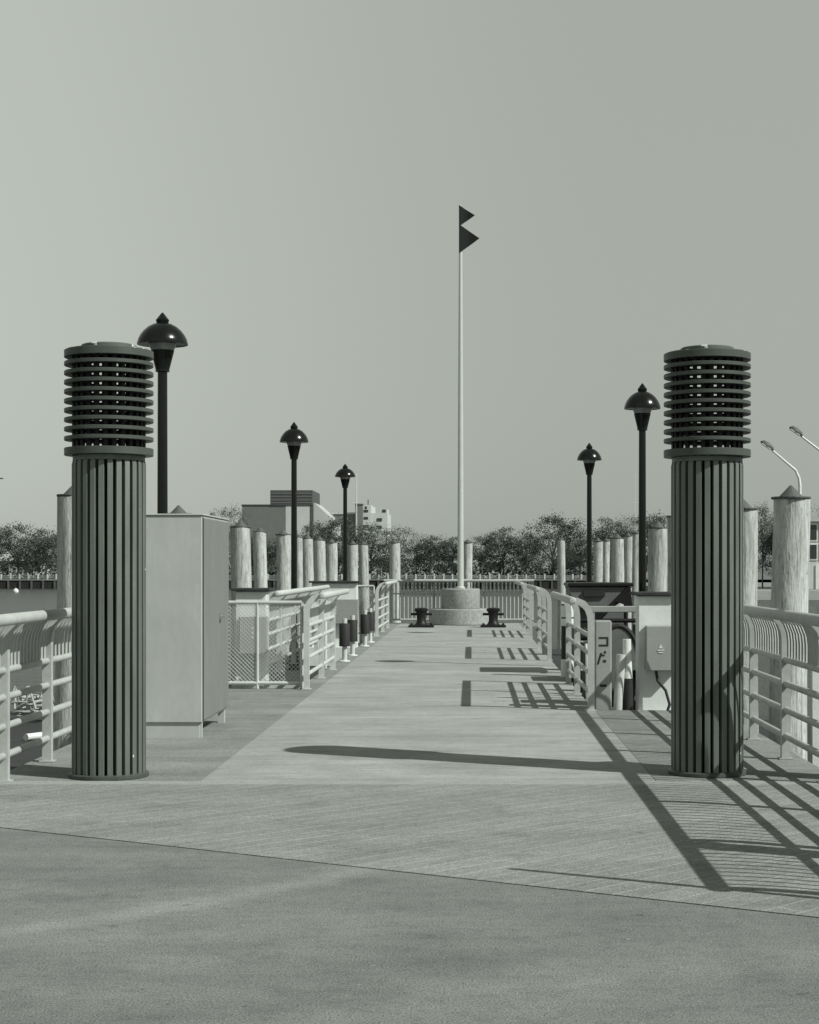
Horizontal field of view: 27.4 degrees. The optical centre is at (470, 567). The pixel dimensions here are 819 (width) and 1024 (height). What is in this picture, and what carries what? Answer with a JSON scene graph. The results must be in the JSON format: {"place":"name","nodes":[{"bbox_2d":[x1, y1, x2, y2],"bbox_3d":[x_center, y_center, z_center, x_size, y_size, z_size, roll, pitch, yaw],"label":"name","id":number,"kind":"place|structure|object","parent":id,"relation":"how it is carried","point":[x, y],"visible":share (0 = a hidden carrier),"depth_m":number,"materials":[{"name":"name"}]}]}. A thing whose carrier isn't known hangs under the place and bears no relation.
{"place":"outdoors","nodes":[
{"label":"outdoors","id":0,"kind":"place"},
{"bbox_2d":[10,623,400,780],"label":"side deck","id":1,"kind":"structure","parent":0,"point":[251,714],"depth_m":14.55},
{"bbox_2d":[0,607,71,781],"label":"pier railing","id":2,"kind":"object","parent":1,"relation":"on","point":[32,625],"visible":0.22,"depth_m":12.45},
{"bbox_2d":[64,342,153,780],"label":"louvred column","id":3,"kind":"structure","parent":1,"relation":"on","point":[108,609],"depth_m":11.91,"materials":[{"name":"metal"}]},
{"bbox_2d":[137,313,187,513],"bbox_3d":[-3.308,-0.617,18.023,0.544,4.240,0.544,0,0,0],"label":"lamp post","id":4,"kind":"object","parent":1,"relation":"on","point":[162,338],"visible":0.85,"depth_m":17.97,"materials":[{"name":"metal"}]},
{"bbox_2d":[146,514,228,737],"bbox_3d":[-2.735,0.512,15.624,0.870,1.981,1.572,0,0,0],"label":"utility cabinet","id":5,"kind":"object","parent":1,"relation":"on","point":[187,625],"visible":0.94,"depth_m":14.85,"materials":[{"name":"metal"}]},
{"bbox_2d":[229,601,302,688],"bbox_3d":[-2.575,0.953,20.850,0.993,1.093,0.047,0,0,0],"label":"panel","id":6,"kind":"object","parent":1,"relation":"on","point":[257,682],"visible":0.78,"depth_m":20.85,"materials":[{"name":"metal"}]},
{"bbox_2d":[269,585,329,671],"bbox_3d":[-2.687,0.902,26.300,0.296,1.195,7.950,0,0,0],"label":"gangway railing","id":7,"kind":"object","parent":1,"relation":"on","point":[304,594],"visible":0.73,"depth_m":25.42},
{"bbox_2d":[302,589,348,689],"bbox_3d":[-1.937,0.902,22.725,0.296,1.195,4.100,0,0,0],"label":"railing","id":8,"kind":"object","parent":1,"relation":"on","point":[321,612],"visible":1,"depth_m":22.53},
{"bbox_2d":[339,618,349,661],"bbox_3d":[-2.030,1.158,27.000,0.180,0.690,0.175,0,0,0],"label":"sleeved post","id":9,"kind":"object","parent":1,"relation":"on","point":[344,634],"visible":1,"depth_m":26.94,"materials":[{"name":"rubber"}]},
{"bbox_2d":[335,464,354,580],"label":"lamp post","id":10,"kind":"object","parent":1,"relation":"on","point":[345,473],"visible":0.84,"depth_m":44.19,"materials":[{"name":"metal"}]},
{"bbox_2d":[347,615,357,655],"bbox_3d":[-2.030,1.158,28.800,0.180,0.690,0.175,0,0,0],"label":"sleeved post","id":11,"kind":"object","parent":1,"relation":"on","point":[352,621],"visible":0.96,"depth_m":28.74,"materials":[{"name":"metal"}]},
{"bbox_2d":[360,610,369,646],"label":"sleeved post","id":12,"kind":"object","parent":1,"relation":"on","point":[364,623],"visible":1,"depth_m":32.14,"materials":[{"name":"white paint"}]},
{"bbox_2d":[358,585,374,635],"bbox_3d":[-2.595,0.938,37.000,0.953,1.123,0.047,0,0,0],"label":"panel","id":13,"kind":"object","parent":1,"relation":"on","point":[373,600],"visible":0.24,"depth_m":36.99,"materials":[{"name":"metal"}]},
{"bbox_2d":[367,608,374,642],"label":"sleeved post","id":14,"kind":"object","parent":1,"relation":"on","point":[372,618],"visible":0.77,"depth_m":33.84,"materials":[{"name":"white paint"}]},
{"bbox_2d":[375,580,397,635],"bbox_3d":[-1.967,0.902,39.200,0.296,1.195,4.950,0,0,0],"label":"railing","id":15,"kind":"object","parent":1,"relation":"on","point":[383,585],"visible":1,"depth_m":39.16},
{"bbox_2d":[242,490,341,575],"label":"office block","id":16,"kind":"structure","parent":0,"point":[273,518],"depth_m":330.00,"materials":[{"name":"grey concrete"}]},
{"bbox_2d":[332,500,390,552],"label":"apartment block","id":17,"kind":"structure","parent":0,"point":[367,514],"depth_m":345.60,"materials":[{"name":"white concrete"}]},
{"bbox_2d":[4,569,771,579],"bbox_3d":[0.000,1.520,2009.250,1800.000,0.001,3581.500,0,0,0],"label":"shore","id":18,"kind":"structure","parent":0,"point":[765,574],"depth_m":383.48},
{"bbox_2d":[0,525,27,567],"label":"shore tree","id":19,"kind":"object","parent":18,"relation":"on","point":[4,551],"visible":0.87,"depth_m":224.17,"materials":[{"name":"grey plant"}]},
{"bbox_2d":[0,521,50,578],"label":"shore tree","id":20,"kind":"object","parent":18,"relation":"on","point":[10,543],"visible":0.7,"depth_m":225.35,"materials":[{"name":"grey plant"}]},
{"bbox_2d":[10,548,53,578],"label":"shore tree","id":21,"kind":"object","parent":18,"relation":"on","point":[23,554],"visible":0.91,"depth_m":220.40,"materials":[{"name":"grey plant"}]},
{"bbox_2d":[15,528,56,578],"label":"shore tree","id":22,"kind":"object","parent":18,"relation":"on","point":[44,545],"visible":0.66,"depth_m":221.15,"materials":[{"name":"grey plant"}]},
{"bbox_2d":[221,503,251,562],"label":"shore tree","id":23,"kind":"object","parent":18,"relation":"on","point":[234,513],"visible":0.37,"depth_m":229.77,"materials":[{"name":"grey plant"}]},
{"bbox_2d":[229,535,275,578],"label":"shore tree","id":24,"kind":"object","parent":18,"relation":"on","point":[251,544],"visible":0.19,"depth_m":221.74,"materials":[{"name":"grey plant"}]},
{"bbox_2d":[266,536,276,570],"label":"shore tree","id":25,"kind":"object","parent":18,"relation":"on","point":[273,561],"visible":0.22,"depth_m":219.83,"materials":[{"name":"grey plant"}]},
{"bbox_2d":[0,574,581,578],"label":"promenade fence","id":26,"kind":"object","parent":18,"relation":"on","point":[342,576],"visible":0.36,"depth_m":218.80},
{"bbox_2d":[0,552,610,578],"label":"undergrowth","id":27,"kind":"object","parent":18,"relation":"on","point":[447,574],"visible":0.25,"depth_m":230.13,"materials":[{"name":"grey plant"}]},
{"bbox_2d":[298,524,338,563],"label":"shore tree","id":28,"kind":"object","parent":18,"relation":"on","point":[307,529],"visible":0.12,"depth_m":225.57,"materials":[{"name":"grey plant"}]},
{"bbox_2d":[309,512,368,577],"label":"shore tree","id":29,"kind":"object","parent":18,"relation":"on","point":[334,523],"visible":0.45,"depth_m":229.37,"materials":[{"name":"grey plant"}]},
{"bbox_2d":[341,522,401,578],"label":"shore tree","id":30,"kind":"object","parent":18,"relation":"on","point":[371,553],"visible":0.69,"depth_m":227.27,"materials":[{"name":"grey plant"}]},
{"bbox_2d":[369,548,412,578],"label":"shore tree","id":31,"kind":"object","parent":18,"relation":"on","point":[381,560],"visible":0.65,"depth_m":220.74,"materials":[{"name":"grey plant"}]},
{"bbox_2d":[372,524,423,569],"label":"shore tree","id":32,"kind":"object","parent":18,"relation":"on","point":[398,536],"visible":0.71,"depth_m":225.79,"materials":[{"name":"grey plant"}]},
{"bbox_2d":[389,530,437,573],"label":"shore tree","id":33,"kind":"object","parent":18,"relation":"on","point":[405,551],"visible":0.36,"depth_m":227.86,"materials":[{"name":"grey plant"}]},
{"bbox_2d":[404,534,457,578],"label":"shore tree","id":34,"kind":"object","parent":18,"relation":"on","point":[434,549],"visible":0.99,"depth_m":223.45,"materials":[{"name":"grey plant"}]},
{"bbox_2d":[434,536,457,578],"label":"shore tree","id":35,"kind":"object","parent":18,"relation":"on","point":[452,550],"visible":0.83,"depth_m":224.49,"materials":[{"name":"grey plant"}]},
{"bbox_2d":[465,533,500,573],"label":"shore tree","id":36,"kind":"object","parent":18,"relation":"on","point":[476,552],"visible":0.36,"depth_m":229.42,"materials":[{"name":"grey plant"}]},
{"bbox_2d":[477,526,534,578],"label":"shore tree","id":37,"kind":"object","parent":18,"relation":"on","point":[492,543],"visible":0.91,"depth_m":223.68,"materials":[{"name":"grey plant"}]},
{"bbox_2d":[505,530,545,573],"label":"shore tree","id":38,"kind":"object","parent":18,"relation":"on","point":[529,545],"visible":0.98,"depth_m":221.32,"materials":[{"name":"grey plant"}]},
{"bbox_2d":[517,547,556,578],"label":"shore tree","id":39,"kind":"object","parent":18,"relation":"on","point":[539,568],"visible":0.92,"depth_m":220.74,"materials":[{"name":"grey plant"}]},
{"bbox_2d":[520,509,586,578],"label":"shore tree","id":40,"kind":"object","parent":18,"relation":"on","point":[565,528],"visible":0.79,"depth_m":224.45,"materials":[{"name":"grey plant"}]},
{"bbox_2d":[549,550,586,578],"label":"shore tree","id":41,"kind":"object","parent":18,"relation":"on","point":[574,561],"visible":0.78,"depth_m":220.43,"materials":[{"name":"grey plant"}]},
{"bbox_2d":[556,528,600,578],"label":"shore tree","id":42,"kind":"object","parent":18,"relation":"on","point":[584,553],"visible":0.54,"depth_m":226.23,"materials":[{"name":"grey plant"}]},
{"bbox_2d":[580,516,631,566],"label":"shore tree","id":43,"kind":"object","parent":18,"relation":"on","point":[607,531],"visible":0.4,"depth_m":227.00,"materials":[{"name":"grey plant"}]},
{"bbox_2d":[619,510,667,566],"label":"shore tree","id":44,"kind":"object","parent":18,"relation":"on","point":[651,523],"visible":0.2,"depth_m":225.52,"materials":[{"name":"grey plant"}]},
{"bbox_2d":[229,643,560,687],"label":"deck","id":45,"kind":"structure","parent":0,"point":[556,661],"depth_m":31.74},
{"bbox_2d":[231,588,272,680],"bbox_3d":[-2.830,1.090,21.655,0.500,1.660,0.610,0,0,0],"label":"power pedestal","id":46,"kind":"object","parent":45,"relation":"on","point":[251,594],"visible":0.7,"depth_m":21.60,"materials":[{"name":"white paint"}]},
{"bbox_2d":[232,679,303,687],"bbox_3d":[-2.578,1.670,21.438,0.944,0.509,0.125,0,0,0],"label":"brace frame","id":47,"kind":"object","parent":45,"relation":"on","point":[266,686],"visible":0.3,"depth_m":21.46,"materials":[{"name":"white paint"}]},
{"bbox_2d":[280,422,307,669],"bbox_3d":[-3.327,-0.410,31.599,0.544,4.660,0.544,0,0,0],"label":"lamp post","id":48,"kind":"object","parent":45,"relation":"on","point":[293,437],"visible":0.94,"depth_m":31.55,"materials":[{"name":"metal"}]},
{"bbox_2d":[324,591,331,669],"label":"hoop gate","id":49,"kind":"structure","parent":45,"relation":"on","point":[327,636],"depth_m":25.58,"materials":[{"name":"white metal"}]},
{"bbox_2d":[309,581,360,665],"bbox_3d":[-2.700,1.090,33.255,1.000,1.660,0.610,0,0,0],"label":"power pedestal","id":50,"kind":"object","parent":45,"relation":"on","point":[347,606],"visible":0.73,"depth_m":33.04,"materials":[{"name":"white paint"}]},
{"bbox_2d":[561,604,573,685],"bbox_3d":[1.330,1.210,23.200,0.177,1.420,0.174,0,0,0],"label":"banded post","id":51,"kind":"object","parent":45,"relation":"on","point":[563,642],"visible":0.5,"depth_m":23.14,"materials":[{"name":"metal"}]},
{"bbox_2d":[577,443,601,581],"bbox_3d":[2.595,-0.410,36.865,0.544,4.660,0.544,0,0,0],"label":"lamp post","id":52,"kind":"object","parent":45,"relation":"on","point":[589,456],"visible":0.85,"depth_m":36.81,"materials":[{"name":"metal"}]},
{"bbox_2d":[564,582,635,628],"bbox_3d":[1.840,1.065,24.120,0.960,1.710,1.160,0,0,0],"label":"boat canopy","id":53,"kind":"object","parent":45,"relation":"on","point":[602,593],"visible":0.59,"depth_m":23.60,"materials":[{"name":"black fabric"}]},
{"bbox_2d":[594,620,611,709],"bbox_3d":[1.403,1.240,17.908,0.175,1.360,0.224,0,0,0],"label":"marked box","id":54,"kind":"object","parent":45,"relation":"on","point":[603,664],"visible":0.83,"depth_m":17.80,"materials":[{"name":"grey metal"}]},
{"bbox_2d":[590,606,635,620],"bbox_3d":[1.630,1.175,18.900,0.620,1.490,0.060,0,0,0],"label":"crossbeam","id":55,"kind":"object","parent":45,"relation":"on","point":[613,609],"visible":0.12,"depth_m":18.87,"materials":[{"name":"grey metal"}]},
{"bbox_2d":[613,639,632,709],"bbox_3d":[1.612,1.341,17.881,0.246,1.163,0.123,0,0,-25],"label":"guard post","id":56,"kind":"object","parent":45,"relation":"on","point":[623,692],"visible":0.66,"depth_m":17.85,"materials":[{"name":"metal"}]},
{"bbox_2d":[612,670,635,709],"bbox_3d":[1.660,1.519,18.735,0.488,0.802,0.730,0,0,0],"label":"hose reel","id":57,"kind":"object","parent":45,"relation":"on","point":[634,689],"visible":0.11,"depth_m":18.40,"materials":[{"name":"rubber"}]},
{"bbox_2d":[612,623,635,688],"bbox_3d":[1.780,1.295,20.300,0.580,1.249,0.200,0,0,0],"label":"hoop fender","id":58,"kind":"object","parent":45,"relation":"on","point":[620,632],"visible":0.25,"depth_m":20.29,"materials":[{"name":"rubber"}]},
{"bbox_2d":[624,383,660,591],"bbox_3d":[2.543,-0.410,24.955,0.544,4.660,0.544,0,0,0],"label":"lamp post","id":59,"kind":"object","parent":45,"relation":"on","point":[642,403],"visible":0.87,"depth_m":24.90,"materials":[{"name":"metal"}]},
{"bbox_2d":[630,592,670,709],"bbox_3d":[2.000,1.090,18.155,0.500,1.660,0.610,0,0,0],"label":"power pedestal","id":60,"kind":"object","parent":45,"relation":"on","point":[653,650],"visible":0.61,"depth_m":18.10,"materials":[{"name":"white paint"}]},
{"bbox_2d":[0,828,818,1023],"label":"plaza","id":61,"kind":"structure","parent":0,"point":[97,931],"depth_m":6.62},
{"bbox_2d":[0,580,818,718],"bbox_3d":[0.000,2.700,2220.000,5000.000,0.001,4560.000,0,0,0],"label":"water","id":62,"kind":"structure","parent":0,"point":[23,600],"depth_m":108.93,"materials":[{"name":"grey liquid"}]},
{"bbox_2d":[10,713,53,769],"bbox_3d":[-6.600,2.575,24.050,3.200,0.450,8.900,0,0,0],"label":"floating dock","id":63,"kind":"object","parent":62,"relation":"on","point":[18,732],"visible":0.09,"depth_m":23.70,"materials":[{"name":"concrete"}]},
{"bbox_2d":[10,686,53,717],"bbox_3d":[-6.955,2.125,26.606,0.812,0.575,0.719,0,0,0],"label":"rope heap","id":64,"kind":"object","parent":63,"relation":"on","point":[31,703],"visible":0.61,"depth_m":26.38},
{"bbox_2d":[53,486,71,750],"bbox_3d":[-4.740,1.558,19.901,0.462,5.083,0.396,0,0,0],"label":"timber pile","id":65,"kind":"object","parent":62,"relation":"in","point":[63,694],"visible":0.28,"depth_m":19.73,"materials":[{"name":"wood"}]},
{"bbox_2d":[230,520,251,680],"bbox_3d":[-4.796,1.550,35.107,0.493,5.100,0.462,0,0,0],"label":"timber pile","id":66,"kind":"object","parent":62,"relation":"in","point":[240,550],"visible":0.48,"depth_m":34.94,"materials":[{"name":"wood"}]},
{"bbox_2d":[253,527,267,587],"bbox_3d":[-4.968,1.567,39.727,0.378,5.066,0.341,0,0,0],"label":"timber pile","id":67,"kind":"object","parent":62,"relation":"in","point":[260,557],"visible":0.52,"depth_m":39.59,"materials":[{"name":"wood"}]},
{"bbox_2d":[275,529,290,654],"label":"timber pile","id":68,"kind":"object","parent":62,"relation":"in","point":[283,543],"visible":0.38,"depth_m":42.98,"materials":[{"name":"wood"}]},
{"bbox_2d":[0,579,592,588],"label":"seawall","id":69,"kind":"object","parent":62,"relation":"in","point":[52,583],"visible":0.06,"depth_m":218.00,"materials":[{"name":"grey concrete"}]},
{"bbox_2d":[297,534,302,647],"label":"timber pile","id":70,"kind":"object","parent":62,"relation":"in","point":[299,563],"visible":0.24,"depth_m":46.39,"materials":[{"name":"wood"}]},
{"bbox_2d":[302,534,313,637],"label":"timber pile","id":71,"kind":"object","parent":62,"relation":"in","point":[308,568],"visible":0.41,"depth_m":48.54,"materials":[{"name":"wood"}]},
{"bbox_2d":[313,536,325,580],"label":"timber pile","id":72,"kind":"object","parent":62,"relation":"in","point":[319,556],"visible":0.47,"depth_m":52.83,"materials":[{"name":"wood"}]},
{"bbox_2d":[325,539,337,580],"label":"timber pile","id":73,"kind":"object","parent":62,"relation":"in","point":[331,561],"visible":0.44,"depth_m":56.85,"materials":[{"name":"wood"}]},
{"bbox_2d":[347,540,357,580],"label":"timber pile","id":74,"kind":"object","parent":62,"relation":"in","point":[352,566],"visible":0.41,"depth_m":59.84,"materials":[{"name":"wood"}]},
{"bbox_2d":[358,541,368,642],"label":"timber pile","id":75,"kind":"object","parent":62,"relation":"in","point":[363,563],"visible":0.61,"depth_m":60.35,"materials":[{"name":"wood"}]},
{"bbox_2d":[389,539,400,622],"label":"timber pile","id":76,"kind":"object","parent":62,"relation":"in","point":[394,548],"visible":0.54,"depth_m":56.35,"materials":[{"name":"wood"}]},
{"bbox_2d":[464,539,472,587],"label":"timber pile","id":77,"kind":"object","parent":62,"relation":"in","point":[468,547],"visible":0.34,"depth_m":56.87,"materials":[{"name":"wood"}]},
{"bbox_2d":[557,537,565,648],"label":"timber pile","id":78,"kind":"object","parent":62,"relation":"in","point":[561,578],"visible":0.57,"depth_m":52.90,"materials":[{"name":"wood"}]},
{"bbox_2d":[593,538,602,581],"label":"timber pile","id":79,"kind":"object","parent":62,"relation":"in","point":[597,559],"visible":0.42,"depth_m":53.88,"materials":[{"name":"wood"}]},
{"bbox_2d":[603,538,609,581],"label":"timber pile","id":80,"kind":"object","parent":62,"relation":"in","point":[606,559],"visible":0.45,"depth_m":54.91,"materials":[{"name":"wood"}]},
{"bbox_2d":[610,534,623,605],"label":"timber pile","id":81,"kind":"object","parent":62,"relation":"in","point":[617,555],"visible":0.38,"depth_m":49.83,"materials":[{"name":"wood"}]},
{"bbox_2d":[624,533,631,628],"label":"timber pile","id":82,"kind":"object","parent":62,"relation":"in","point":[627,557],"visible":0.36,"depth_m":44.91,"materials":[{"name":"wood"}]},
{"bbox_2d":[631,530,638,631],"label":"timber pile","id":83,"kind":"object","parent":62,"relation":"in","point":[635,542],"visible":0.4,"depth_m":41.92,"materials":[{"name":"wood"}]},
{"bbox_2d":[648,521,667,591],"bbox_3d":[3.972,1.551,35.943,0.497,5.097,0.448,0,0,0],"label":"timber pile","id":84,"kind":"object","parent":62,"relation":"in","point":[657,557],"visible":0.38,"depth_m":35.77,"materials":[{"name":"wood"}]},
{"bbox_2d":[666,516,670,591],"bbox_3d":[3.472,1.552,27.999,0.445,5.095,0.439,0,0,0],"label":"timber pile","id":85,"kind":"object","parent":62,"relation":"in","point":[669,553],"visible":0.1,"depth_m":27.92,"materials":[{"name":"wood"}]},
{"bbox_2d":[744,500,758,732],"bbox_3d":[3.915,1.552,24.200,0.467,5.095,0.459,0,0,0],"label":"timber pile","id":86,"kind":"object","parent":62,"relation":"in","point":[750,552],"visible":0.18,"depth_m":24.01,"materials":[{"name":"wood"}]},
{"bbox_2d":[759,719,810,762],"bbox_3d":[4.850,2.575,21.204,3.100,0.450,11.608,0,0,0],"label":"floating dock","id":87,"kind":"object","parent":62,"relation":"on","point":[763,731],"depth_m":24.70,"materials":[{"name":"concrete"}]},
{"bbox_2d":[769,485,810,759],"bbox_3d":[3.842,1.552,20.300,0.523,5.096,0.480,0,0,0],"label":"timber pile","id":88,"kind":"object","parent":62,"relation":"in","point":[790,552],"visible":0.53,"depth_m":20.12,"materials":[{"name":"wood"}]},
{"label":"quay foundation","id":89,"kind":"structure","parent":62,"relation":"in","visible":0},
{"bbox_2d":[0,784,818,917],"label":"board deck","id":90,"kind":"structure","parent":89,"relation":"on","point":[752,847],"depth_m":9.65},
{"bbox_2d":[744,604,818,782],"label":"pier railing","id":91,"kind":"object","parent":90,"relation":"on","point":[786,638],"visible":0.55,"depth_m":13.17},
{"bbox_2d":[0,781,818,783],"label":"deck sill","id":92,"kind":"structure","parent":89,"relation":"on","point":[413,782],"depth_m":11.73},
{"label":"deck beams","id":93,"kind":"structure","parent":62,"relation":"in","visible":0},
{"bbox_2d":[519,623,818,780],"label":"side deck","id":94,"kind":"structure","parent":93,"relation":"on","point":[644,736],"depth_m":13.76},
{"bbox_2d":[664,345,750,777],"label":"louvred column","id":95,"kind":"structure","parent":94,"relation":"on","point":[707,608],"depth_m":12.07,"materials":[{"name":"metal"}]},
{"bbox_2d":[0,0,818,568],"label":"sky","id":96,"kind":"structure","parent":0,"point":[283,182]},
{"bbox_2d":[202,623,654,780],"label":"walkway","id":97,"kind":"structure","parent":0,"point":[402,702],"depth_m":16.09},
{"bbox_2d":[408,608,433,627],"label":"mooring bollard","id":98,"kind":"object","parent":97,"relation":"on","point":[421,614],"visible":1,"depth_m":42.28,"materials":[{"name":"black metal"}]},
{"bbox_2d":[384,579,533,622],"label":"end railing","id":99,"kind":"object","parent":97,"relation":"on","point":[483,581],"visible":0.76,"depth_m":45.48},
{"bbox_2d":[429,205,488,625],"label":"flagpole","id":100,"kind":"object","parent":97,"relation":"on","point":[460,604],"visible":0.97,"depth_m":44.42,"materials":[{"name":"metal"}]},
{"bbox_2d":[480,608,505,627],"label":"mooring bollard","id":101,"kind":"object","parent":97,"relation":"on","point":[493,614],"visible":1,"depth_m":42.29,"materials":[{"name":"black metal"}]},
{"bbox_2d":[515,581,532,637],"bbox_3d":[1.187,0.902,38.000,0.296,1.195,4.150,0,0,0],"label":"railing","id":102,"kind":"object","parent":97,"relation":"on","point":[527,610],"visible":0.98,"depth_m":37.97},
{"bbox_2d":[526,584,552,660],"bbox_3d":[1.177,0.902,29.200,0.296,1.195,4.150,0,0,0],"label":"railing","id":103,"kind":"object","parent":97,"relation":"on","point":[543,593],"visible":0.99,"depth_m":29.11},
{"bbox_2d":[550,591,596,710],"bbox_3d":[1.167,0.902,19.675,0.296,1.195,4.200,0,0,0],"label":"railing","id":104,"kind":"object","parent":97,"relation":"on","point":[589,651],"visible":1,"depth_m":18.99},
{"bbox_2d":[581,634,586,697],"bbox_3d":[1.720,1.400,22.450,0.640,1.040,0.940,0,0,0],"label":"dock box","id":105,"kind":"object","parent":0,"point":[583,691],"visible":0.05,"depth_m":22.00,"materials":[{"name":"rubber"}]},
{"bbox_2d":[646,582,818,612],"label":"quay","id":106,"kind":"structure","parent":0,"point":[763,598],"depth_m":107.66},
{"bbox_2d":[754,501,772,587],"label":"shore tree","id":107,"kind":"object","parent":106,"relation":"on","point":[764,538],"visible":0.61,"depth_m":159.64,"materials":[{"name":"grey plant"}]},
{"bbox_2d":[761,440,801,494],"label":"street light","id":108,"kind":"object","parent":106,"relation":"on","point":[768,445],"visible":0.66,"depth_m":107.93,"materials":[{"name":"white paint"}]},
{"bbox_2d":[809,516,818,588],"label":"pavilion","id":109,"kind":"structure","parent":106,"relation":"on","point":[814,558],"depth_m":149.92,"materials":[{"name":"concrete"}]},
{"bbox_2d":[811,671,818,766],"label":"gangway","id":110,"kind":"object","parent":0,"point":[814,714],"visible":0.33,"depth_m":16.56,"materials":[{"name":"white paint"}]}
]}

